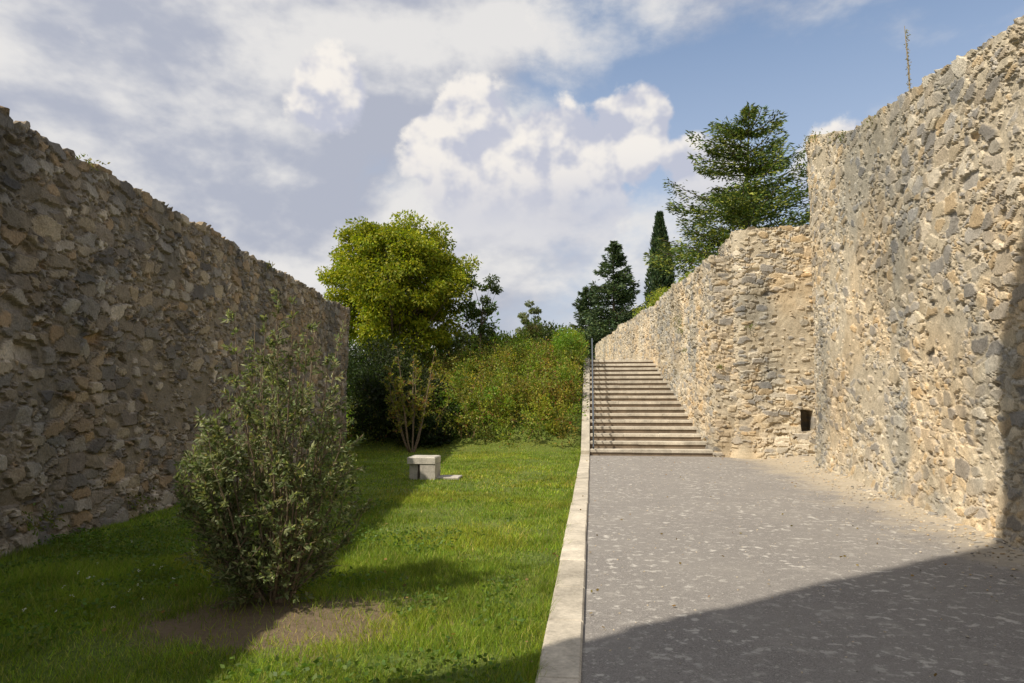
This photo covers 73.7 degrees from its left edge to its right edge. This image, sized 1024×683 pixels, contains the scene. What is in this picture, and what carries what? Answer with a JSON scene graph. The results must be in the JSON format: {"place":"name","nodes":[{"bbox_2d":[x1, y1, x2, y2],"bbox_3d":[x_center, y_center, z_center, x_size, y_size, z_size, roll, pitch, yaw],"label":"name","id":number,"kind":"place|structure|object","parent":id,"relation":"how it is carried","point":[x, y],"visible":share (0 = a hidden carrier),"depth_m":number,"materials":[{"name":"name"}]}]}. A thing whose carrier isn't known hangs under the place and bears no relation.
{"place":"outdoors","nodes":[
{"label":"outdoors","id":0,"kind":"place"},
{"bbox_2d":[0,440,580,682],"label":"lawn grass","id":1,"kind":"structure","parent":0,"point":[61,576],"depth_m":5.91,"materials":[{"name":"green plant"}]},
{"bbox_2d":[0,365,587,682],"bbox_3d":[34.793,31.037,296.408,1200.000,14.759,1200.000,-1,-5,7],"label":"ground","id":2,"kind":"structure","parent":0,"point":[194,625],"depth_m":5.29,"materials":[{"name":"green plant"}]},
{"bbox_2d":[22,547,207,612],"bbox_3d":[-3.525,2.046,5.938,1.564,0.092,2.721,-1,-5,7],"label":"white clover","id":3,"kind":"object","parent":2,"relation":"on","point":[103,583],"visible":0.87,"depth_m":5.83,"materials":[{"name":"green plant"}]},
{"bbox_2d":[0,106,350,559],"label":"rubble stone wall","id":4,"kind":"structure","parent":2,"relation":"on","point":[118,298],"depth_m":9.00,"materials":[{"name":"grey stone"}]},
{"bbox_2d":[171,288,376,613],"bbox_3d":[-1.998,0.867,5.742,1.686,2.758,1.427,-1,-5,7],"label":"olive like shrub","id":5,"kind":"object","parent":2,"relation":"on","point":[226,512],"visible":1,"depth_m":5.48,"materials":[{"name":"green plant"}]},
{"bbox_2d":[315,210,482,366],"bbox_3d":[-5.132,-1.954,31.113,7.314,7.974,7.251,3,-6,-31],"label":"maple tree","id":6,"kind":"object","parent":2,"relation":"on","point":[400,278],"visible":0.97,"depth_m":29.59,"materials":[{"name":"green plant"}]},
{"bbox_2d":[346,328,471,448],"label":"laurel shrubs","id":7,"kind":"object","parent":2,"relation":"on","point":[364,379],"visible":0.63,"depth_m":23.44,"materials":[{"name":"green plant"}]},
{"bbox_2d":[379,344,441,452],"bbox_3d":[-3.320,1.823,21.781,1.488,3.418,2.148,-3,-6,35],"label":"rowan sapling","id":8,"kind":"object","parent":2,"relation":"on","point":[394,405],"visible":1,"depth_m":21.71,"materials":[{"name":"green plant"}]},
{"bbox_2d":[349,299,500,367],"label":"distant trees","id":9,"kind":"object","parent":2,"relation":"on","point":[497,313],"visible":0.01,"depth_m":84.26,"materials":[{"name":"green plant"}]},
{"bbox_2d":[407,455,461,479],"bbox_3d":[-1.620,2.665,14.406,1.060,0.490,0.590,-1,-5,7],"label":"stone block bench","id":10,"kind":"object","parent":2,"relation":"on","point":[424,467],"visible":0.91,"depth_m":14.18,"materials":[{"name":"stone"}]},
{"bbox_2d":[16,115,875,543],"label":"wall plants","id":11,"kind":"object","parent":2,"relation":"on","point":[678,325],"depth_m":9.35,"materials":[{"name":"green plant"}]},
{"bbox_2d":[348,311,582,369],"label":"background shrubs","id":12,"kind":"object","parent":2,"relation":"on","point":[541,331],"visible":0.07,"depth_m":34.40,"materials":[{"name":"green plant"}]},
{"bbox_2d":[346,340,588,447],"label":"rose shrub bank","id":13,"kind":"structure","parent":2,"relation":"on","point":[571,402],"depth_m":23.36,"materials":[{"name":"green plant"}]},
{"bbox_2d":[373,335,588,441],"bbox_3d":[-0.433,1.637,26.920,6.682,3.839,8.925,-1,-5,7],"label":"yellowing shrubs","id":14,"kind":"object","parent":13,"relation":"on","point":[566,392],"visible":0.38,"depth_m":24.07,"materials":[{"name":"green plant"}]},
{"bbox_2d":[458,271,503,358],"bbox_3d":[-1.454,-0.768,30.597,2.078,4.876,1.948,-1,-5,7],"label":"linden tree","id":15,"kind":"object","parent":2,"relation":"on","point":[476,315],"visible":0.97,"depth_m":30.42,"materials":[{"name":"green plant"}]},
{"bbox_2d":[429,324,589,430],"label":"green shrubs","id":16,"kind":"object","parent":2,"relation":"on","point":[574,338],"visible":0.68,"depth_m":27.02,"materials":[{"name":"green plant"}]},
{"bbox_2d":[515,300,541,335],"bbox_3d":[1.033,-0.372,38.319,1.752,3.999,1.862,-1,-5,7],"label":"birch tree","id":17,"kind":"object","parent":2,"relation":"on","point":[522,316],"visible":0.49,"depth_m":38.17,"materials":[{"name":"green plant"}]},
{"bbox_2d":[535,454,589,682],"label":"stone kerb","id":18,"kind":"structure","parent":2,"relation":"on","point":[563,636],"depth_m":5.40,"materials":[{"name":"stone"}]},
{"bbox_2d":[581,358,589,454],"bbox_3d":[2.790,2.128,25.637,0.255,3.640,10.742,-1,-5,7],"label":"stair edging","id":19,"kind":"object","parent":2,"relation":"on","point":[585,441],"visible":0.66,"depth_m":23.28,"materials":[{"name":"stone"}]},
{"bbox_2d":[569,285,606,358],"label":"spruce tree","id":20,"kind":"object","parent":2,"relation":"on","point":[583,305],"visible":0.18,"depth_m":59.52,"materials":[{"name":"green plant"}]},
{"bbox_2d":[578,240,643,359],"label":"spruce tree","id":21,"kind":"object","parent":2,"relation":"on","point":[615,316],"visible":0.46,"depth_m":57.20,"materials":[{"name":"green plant"}]},
{"bbox_2d":[590,360,712,456],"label":"stone staircase","id":22,"kind":"structure","parent":2,"relation":"on","point":[639,410],"depth_m":23.12,"materials":[{"name":"stone"}]},
{"bbox_2d":[591,338,593,448],"bbox_3d":[3.019,1.595,25.558,0.057,4.328,10.844,-1,-5,7],"label":"metal handrail","id":23,"kind":"object","parent":22,"relation":"on","point":[592,394],"visible":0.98,"depth_m":22.18,"materials":[{"name":"grey metal"}]},
{"bbox_2d":[643,210,674,307],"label":"cypress tree","id":24,"kind":"object","parent":2,"relation":"on","point":[655,279],"visible":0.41,"depth_m":44.50,"materials":[{"name":"green plant"}]},
{"bbox_2d":[595,255,738,456],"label":"rubble stone wall","id":25,"kind":"structure","parent":2,"relation":"on","point":[704,388],"depth_m":21.54,"materials":[{"name":"beige stone"}]},
{"bbox_2d":[632,242,722,317],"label":"wall top shrubs","id":26,"kind":"object","parent":25,"relation":"on","point":[657,296],"depth_m":33.22,"materials":[{"name":"green plant"}]},
{"bbox_2d":[643,102,809,303],"bbox_3d":[13.139,-5.686,38.934,10.484,16.316,10.582,1,-5,-16],"label":"cedar tree","id":27,"kind":"object","parent":2,"relation":"on","point":[742,207],"visible":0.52,"depth_m":38.66,"materials":[{"name":"green plant"}]},
{"bbox_2d":[718,224,816,458],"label":"wall buttress","id":28,"kind":"structure","parent":2,"relation":"on","point":[774,352],"depth_m":19.44,"materials":[{"name":"beige stone"}]},
{"bbox_2d":[805,15,1023,549],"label":"rubble stone wall","id":29,"kind":"structure","parent":2,"relation":"on","point":[916,199],"depth_m":9.83,"materials":[{"name":"beige stone"}]},
{"bbox_2d":[904,26,911,91],"bbox_3d":[6.302,-4.399,10.856,0.098,1.320,0.106,1,-5,-10],"label":"mullein stalk","id":30,"kind":"object","parent":29,"relation":"on","point":[908,66],"visible":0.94,"depth_m":10.86,"materials":[{"name":"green plant"}]},
{"bbox_2d":[0,0,1023,354],"label":"sky","id":31,"kind":"structure","parent":0,"point":[546,134],"materials":[{"name":"blue"}]},
{"bbox_2d":[102,455,969,675],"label":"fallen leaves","id":32,"kind":"object","parent":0,"point":[384,571],"visible":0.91,"depth_m":6.80,"materials":[{"name":"brown plant"}]},
{"bbox_2d":[581,455,1023,682],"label":"asphalt path","id":33,"kind":"structure","parent":0,"point":[749,621],"depth_m":6.08,"materials":[{"name":"grey gravel"}]},
{"bbox_2d":[751,456,1023,636],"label":"rubble gravel","id":34,"kind":"structure","parent":0,"point":[994,540],"depth_m":9.08,"materials":[{"name":"beige gravel"}]}
]}

